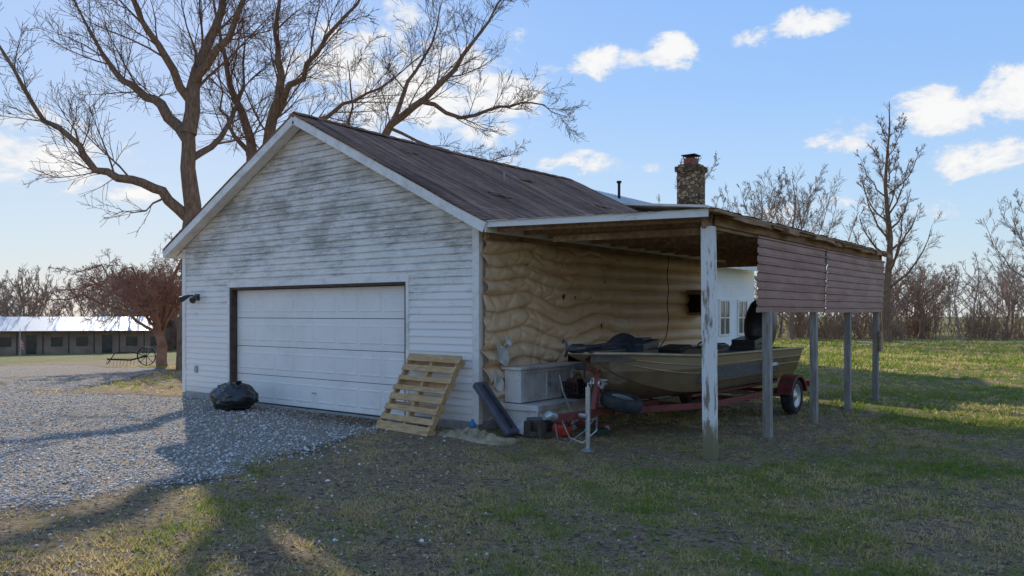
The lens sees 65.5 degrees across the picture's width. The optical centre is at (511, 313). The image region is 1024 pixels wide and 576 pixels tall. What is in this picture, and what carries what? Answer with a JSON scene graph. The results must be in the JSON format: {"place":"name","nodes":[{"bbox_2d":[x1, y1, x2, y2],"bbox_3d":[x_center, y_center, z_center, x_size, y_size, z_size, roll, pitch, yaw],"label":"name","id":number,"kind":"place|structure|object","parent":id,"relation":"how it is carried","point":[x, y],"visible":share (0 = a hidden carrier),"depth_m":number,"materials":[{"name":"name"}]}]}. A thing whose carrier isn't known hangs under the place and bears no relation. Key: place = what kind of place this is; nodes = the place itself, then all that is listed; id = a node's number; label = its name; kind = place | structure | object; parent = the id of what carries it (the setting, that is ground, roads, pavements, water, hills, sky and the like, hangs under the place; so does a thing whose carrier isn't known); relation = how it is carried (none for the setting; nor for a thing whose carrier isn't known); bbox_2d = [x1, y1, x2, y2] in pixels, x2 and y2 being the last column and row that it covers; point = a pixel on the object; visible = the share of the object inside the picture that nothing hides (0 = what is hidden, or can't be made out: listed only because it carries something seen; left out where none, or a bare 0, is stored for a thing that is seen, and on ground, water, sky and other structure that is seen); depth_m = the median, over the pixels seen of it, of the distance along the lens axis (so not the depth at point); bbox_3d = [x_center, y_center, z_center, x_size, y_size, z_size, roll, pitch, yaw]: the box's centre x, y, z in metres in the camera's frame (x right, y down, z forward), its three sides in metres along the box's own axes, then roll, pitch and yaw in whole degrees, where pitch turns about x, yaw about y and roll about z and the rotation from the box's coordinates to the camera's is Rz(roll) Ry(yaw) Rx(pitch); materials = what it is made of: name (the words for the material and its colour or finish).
{"place":"outdoors","nodes":[
{"label":"outdoors","id":0,"kind":"place"},
{"bbox_2d":[0,381,487,575],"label":"gravel driveway","id":1,"kind":"structure","parent":0,"point":[65,498],"depth_m":10.27,"materials":[{"name":"grey gravel"}]},
{"bbox_2d":[0,317,1023,575],"bbox_3d":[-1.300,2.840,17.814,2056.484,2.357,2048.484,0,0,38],"label":"ground","id":2,"kind":"structure","parent":0,"point":[84,367],"depth_m":7.89,"materials":[{"name":"green plant"}]},
{"bbox_2d":[16,330,144,354],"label":"porch posts","id":3,"kind":"object","parent":2,"relation":"on","point":[68,342],"visible":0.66,"depth_m":77.18,"materials":[{"name":"grey wood"}]},
{"bbox_2d":[20,339,23,350],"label":"flag","id":4,"kind":"object","parent":3,"relation":"attached to","point":[21,344],"visible":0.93,"depth_m":67.96,"materials":[{"name":"fabric"}]},
{"bbox_2d":[0,327,173,354],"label":"walls","id":5,"kind":"structure","parent":2,"relation":"on","point":[50,349],"depth_m":78.33,"materials":[{"name":"grey wood"}]},
{"bbox_2d":[0,335,156,353],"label":"windows and doors","id":6,"kind":"structure","parent":5,"relation":"attached to","point":[57,341],"depth_m":78.27,"materials":[{"name":"black glass"}]},
{"bbox_2d":[0,317,176,330],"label":"metal roof","id":7,"kind":"structure","parent":5,"relation":"on","point":[44,324],"depth_m":79.24,"materials":[{"name":"silver metal"}]},
{"bbox_2d":[15,230,181,366],"bbox_3d":[-13.333,-0.581,27.315,6.423,5.019,6.511,0,0,-25],"label":"spreading ornamental tree","id":8,"kind":"object","parent":2,"relation":"on","point":[164,291],"visible":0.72,"depth_m":27.14,"materials":[{"name":"brown plant"}]},
{"bbox_2d":[106,347,155,365],"bbox_3d":[-14.570,1.634,30.357,1.874,0.720,0.357,0,0,-1],"label":"hay rake","id":9,"kind":"object","parent":2,"relation":"on","point":[134,359],"visible":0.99,"depth_m":30.48,"materials":[{"name":"metal"}]},
{"bbox_2d":[0,0,322,369],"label":"bare shade tree","id":10,"kind":"object","parent":2,"relation":"on","point":[186,128],"visible":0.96,"depth_m":23.80,"materials":[{"name":"brown plant"}]},
{"bbox_2d":[210,381,258,409],"bbox_3d":[-4.920,1.445,14.142,1.084,0.536,0.713,0,0,38],"label":"garbage bag","id":11,"kind":"object","parent":2,"relation":"on","point":[237,395],"visible":1,"depth_m":13.86,"materials":[{"name":"plastic"}]},
{"bbox_2d":[156,0,447,160],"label":"bare shade tree","id":12,"kind":"object","parent":2,"relation":"on","point":[280,102],"visible":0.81,"depth_m":26.00,"materials":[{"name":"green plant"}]},
{"bbox_2d":[375,353,465,436],"bbox_3d":[-1.345,1.169,11.634,1.230,1.119,0.734,0,0,45],"label":"wooden pallet","id":13,"kind":"object","parent":2,"relation":"on","point":[429,366],"visible":0.96,"depth_m":11.56,"materials":[{"name":"brown wood"}]},
{"bbox_2d":[162,111,725,429],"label":"garage","id":14,"kind":"structure","parent":2,"relation":"on","point":[331,267],"depth_m":13.64,"materials":[{"name":"white wood"}]},
{"bbox_2d":[237,286,403,415],"bbox_3d":[-3.434,0.615,13.937,4.666,2.110,0.049,0,0,38],"label":"overhead door","id":15,"kind":"structure","parent":14,"relation":"in","point":[264,317],"depth_m":13.78,"materials":[{"name":"paint"}]},
{"bbox_2d":[688,294,699,312],"bbox_3d":[4.018,-0.210,16.984,0.300,0.380,0.585,0,0,38],"label":"window unit","id":16,"kind":"structure","parent":14,"relation":"in","point":[694,300],"depth_m":16.77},
{"bbox_2d":[311,0,590,165],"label":"bare shade tree","id":17,"kind":"object","parent":2,"relation":"on","point":[397,118],"visible":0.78,"depth_m":26.73,"materials":[{"name":"brown plant"}]},
{"bbox_2d":[469,419,475,427],"bbox_3d":[-0.556,1.590,11.208,0.090,0.220,0.090,0,0,38],"label":"blue bottle","id":18,"kind":"object","parent":2,"relation":"on","point":[472,423],"visible":0.59,"depth_m":11.18,"materials":[{"name":"plastic"}]},
{"bbox_2d":[432,427,522,445],"bbox_3d":[-0.531,1.628,10.823,1.450,0.135,0.580,0,0,38],"label":"crumpled tarp","id":19,"kind":"object","parent":2,"relation":"on","point":[475,435],"visible":0.98,"depth_m":10.62,"materials":[{"name":"beige fabric"}]},
{"bbox_2d":[473,382,519,436],"bbox_3d":[-0.227,1.330,11.144,0.231,0.704,0.751,0,0,-44],"label":"long case","id":20,"kind":"object","parent":2,"relation":"on","point":[497,410],"visible":1,"depth_m":11.07,"materials":[{"name":"grey plastic"}]},
{"bbox_2d":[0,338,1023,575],"bbox_3d":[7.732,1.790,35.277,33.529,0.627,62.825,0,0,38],"label":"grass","id":21,"kind":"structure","parent":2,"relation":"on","point":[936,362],"depth_m":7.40,"materials":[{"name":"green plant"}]},
{"bbox_2d":[0,248,1023,350],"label":"distant tree line","id":22,"kind":"object","parent":2,"relation":"on","point":[921,322],"visible":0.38,"depth_m":56.77,"materials":[{"name":"brown plant"}]},
{"bbox_2d":[0,392,1023,575],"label":"fallen leaves","id":23,"kind":"object","parent":2,"relation":"on","point":[354,422],"visible":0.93,"depth_m":6.76,"materials":[{"name":"brown plant"}]},
{"bbox_2d":[515,421,523,434],"bbox_3d":[0.139,1.606,11.209,0.300,0.178,0.250,0,0,38],"label":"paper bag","id":24,"kind":"object","parent":2,"relation":"on","point":[520,426],"visible":0.4,"depth_m":11.12,"materials":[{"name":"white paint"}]},
{"bbox_2d":[523,420,537,437],"bbox_3d":[0.283,1.585,10.889,0.260,0.230,0.090,0,0,20],"label":"work boot","id":25,"kind":"object","parent":2,"relation":"on","point":[528,432],"visible":0.82,"depth_m":10.87,"materials":[{"name":"black leather"}]},
{"bbox_2d":[526,411,543,430],"bbox_3d":[0.324,1.528,11.073,0.268,0.344,0.260,0,0,38],"label":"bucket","id":26,"kind":"object","parent":2,"relation":"on","point":[535,421],"visible":0.48,"depth_m":10.97,"materials":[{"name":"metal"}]},
{"bbox_2d":[537,422,554,439],"bbox_3d":[0.466,1.585,10.799,0.260,0.230,0.090,0,0,-31],"label":"work boot","id":27,"kind":"object","parent":2,"relation":"on","point":[542,431],"visible":0.98,"depth_m":10.74,"materials":[{"name":"black leather"}]},
{"bbox_2d":[501,362,597,424],"bbox_3d":[0.608,1.232,12.154,0.670,0.895,1.640,0,0,38],"label":"white cabinet","id":28,"kind":"object","parent":2,"relation":"on","point":[529,388],"visible":0.61,"depth_m":11.78,"materials":[{"name":"paint"}]},
{"bbox_2d":[562,378,586,398],"bbox_3d":[0.992,1.161,12.414,0.302,0.302,0.324,0,0,38],"label":"milk crate","id":29,"kind":"object","parent":28,"relation":"on","point":[575,387],"visible":0.77,"depth_m":12.31,"materials":[{"name":"black plastic"}]},
{"bbox_2d":[544,420,567,431],"bbox_3d":[0.634,1.571,11.377,0.260,0.259,0.260,0,0,38],"label":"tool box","id":30,"kind":"object","parent":2,"relation":"on","point":[549,423],"visible":0.09,"depth_m":11.30,"materials":[{"name":"black plastic"}]},
{"bbox_2d":[552,421,571,436],"bbox_3d":[0.720,1.566,10.982,0.299,0.248,0.200,0,0,38],"label":"gas can","id":31,"kind":"object","parent":2,"relation":"on","point":[561,431],"visible":0.69,"depth_m":10.92,"materials":[{"name":"red plastic"}]},
{"bbox_2d":[559,375,612,429],"bbox_3d":[1.083,1.298,11.658,0.792,0.802,0.201,0,0,11],"label":"floor jack","id":32,"kind":"object","parent":2,"relation":"on","point":[579,423],"visible":0.77,"depth_m":11.60,"materials":[{"name":"red paint"}]},
{"bbox_2d":[582,426,608,434],"bbox_3d":[1.165,1.641,11.181,0.362,0.100,0.372,0,0,38],"label":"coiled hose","id":33,"kind":"object","parent":2,"relation":"on","point":[602,430],"visible":0.76,"depth_m":11.06,"materials":[{"name":"rubber"}]},
{"bbox_2d":[542,363,809,451],"bbox_3d":[2.402,1.160,11.968,2.120,1.080,6.706,0,0,38],"label":"boat trailer","id":34,"kind":"object","parent":2,"relation":"on","point":[789,389],"visible":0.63,"depth_m":10.73,"materials":[{"name":"red paint"}]},
{"bbox_2d":[563,300,803,398],"bbox_3d":[2.731,0.576,12.477,1.896,1.680,7.046,0,0,38],"label":"fishing boat","id":35,"kind":"object","parent":34,"relation":"on","point":[643,367],"visible":0.81,"depth_m":10.79,"materials":[{"name":"paint"}]},
{"bbox_2d":[484,207,892,459],"bbox_3d":[3.563,0.239,13.613,3.712,3.082,8.818,0,0,38],"label":"carport","id":36,"kind":"object","parent":2,"relation":"on","point":[790,263],"visible":0.98,"depth_m":11.35,"materials":[{"name":"white wood"}]},
{"bbox_2d":[656,153,749,215],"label":"bare tree","id":37,"kind":"object","parent":2,"relation":"on","point":[709,175],"visible":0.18,"depth_m":51.48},
{"bbox_2d":[717,268,753,345],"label":"walls","id":38,"kind":"structure","parent":2,"relation":"on","point":[734,285],"depth_m":26.68,"materials":[{"name":"white wood"}]},
{"bbox_2d":[593,189,648,211],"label":"metal roof","id":39,"kind":"structure","parent":38,"relation":"on","point":[623,199],"depth_m":28.41,"materials":[{"name":"grey metal"}]},
{"bbox_2d":[617,181,621,198],"bbox_3d":[3.816,-4.360,28.390,0.178,0.720,0.178,0,0,38],"label":"vent pipe","id":40,"kind":"object","parent":39,"relation":"attached to","point":[618,182],"visible":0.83,"depth_m":28.34,"materials":[{"name":"black metal"}]},
{"bbox_2d":[675,163,706,204],"bbox_3d":[6.450,-3.825,28.696,0.880,3.050,0.880,0,0,38],"label":"stone chimney","id":41,"kind":"object","parent":39,"relation":"on","point":[690,183],"visible":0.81,"depth_m":28.39,"materials":[{"name":"stone"}]},
{"bbox_2d":[681,153,700,159],"bbox_3d":[6.450,-5.625,28.696,0.520,0.150,0.520,0,0,38],"label":"chimney cap","id":42,"kind":"object","parent":41,"relation":"on","point":[693,155],"visible":0.85,"depth_m":28.61,"materials":[{"name":"black metal"}]},
{"bbox_2d":[684,157,697,163],"bbox_3d":[6.450,-5.465,28.696,0.400,0.230,0.400,0,0,38],"label":"chimney brick top","id":43,"kind":"object","parent":41,"relation":"on","point":[690,160],"visible":0.74,"depth_m":28.53,"materials":[{"name":"red brick"}]},
{"bbox_2d":[728,266,757,270],"bbox_3d":[7.598,-1.510,25.950,0.050,0.180,5.550,0,0,38],"label":"gutter","id":44,"kind":"object","parent":39,"relation":"attached to","point":[750,268],"visible":0.21,"depth_m":26.01,"materials":[{"name":"white metal"}]},
{"bbox_2d":[719,299,729,335],"bbox_3d":[6.952,0.130,26.037,0.040,1.200,0.860,0,0,38],"label":"window frame","id":45,"kind":"object","parent":38,"relation":"attached to","point":[720,317],"visible":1,"depth_m":25.98,"materials":[{"name":"white wood"}]},
{"bbox_2d":[721,301,728,333],"bbox_3d":[6.946,0.140,26.042,0.016,1.080,0.720,0,0,38],"label":"window glass","id":46,"kind":"object","parent":45,"relation":"in","point":[726,315],"visible":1,"depth_m":26.09,"materials":[{"name":"glass"}]},
{"bbox_2d":[737,300,747,334],"bbox_3d":[7.898,0.130,27.265,0.040,1.200,0.860,0,0,38],"label":"window frame","id":47,"kind":"object","parent":38,"relation":"attached to","point":[738,317],"visible":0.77,"depth_m":26.99,"materials":[{"name":"white wood"}]},
{"bbox_2d":[739,302,746,332],"bbox_3d":[7.891,0.140,27.270,0.016,1.080,0.720,0,0,38],"label":"window glass","id":48,"kind":"object","parent":47,"relation":"in","point":[744,313],"visible":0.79,"depth_m":27.18,"materials":[{"name":"glass"}]},
{"bbox_2d":[719,170,811,299],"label":"bare tree","id":49,"kind":"object","parent":2,"relation":"on","point":[760,214],"visible":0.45,"depth_m":49.13,"materials":[{"name":"brown plant"}]},
{"bbox_2d":[743,162,870,339],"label":"bare tree","id":50,"kind":"object","parent":2,"relation":"on","point":[791,329],"visible":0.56,"depth_m":50.73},
{"bbox_2d":[769,183,844,337],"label":"bare tree","id":51,"kind":"object","parent":2,"relation":"on","point":[808,224],"visible":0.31,"depth_m":55.57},
{"bbox_2d":[846,102,947,341],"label":"tall bare tree","id":52,"kind":"object","parent":2,"relation":"on","point":[885,313],"visible":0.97,"depth_m":45.85,"materials":[{"name":"brown plant"}]},
{"bbox_2d":[975,189,1023,298],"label":"bare tree","id":53,"kind":"object","parent":2,"relation":"on","point":[1014,241],"visible":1,"depth_m":50.50,"materials":[{"name":"brown plant"}]},
{"bbox_2d":[0,0,1023,316],"label":"sky","id":54,"kind":"structure","parent":0,"point":[757,85],"materials":[{"name":"blue"}]},
{"bbox_2d":[622,203,735,212],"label":"dormer roof","id":55,"kind":"structure","parent":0,"point":[649,207],"depth_m":25.99,"materials":[{"name":"grey metal"}]},
{"bbox_2d":[853,341,1021,342],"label":"road","id":56,"kind":"structure","parent":0,"point":[918,342],"depth_m":47.31,"materials":[{"name":"grey asphalt"}]}
]}

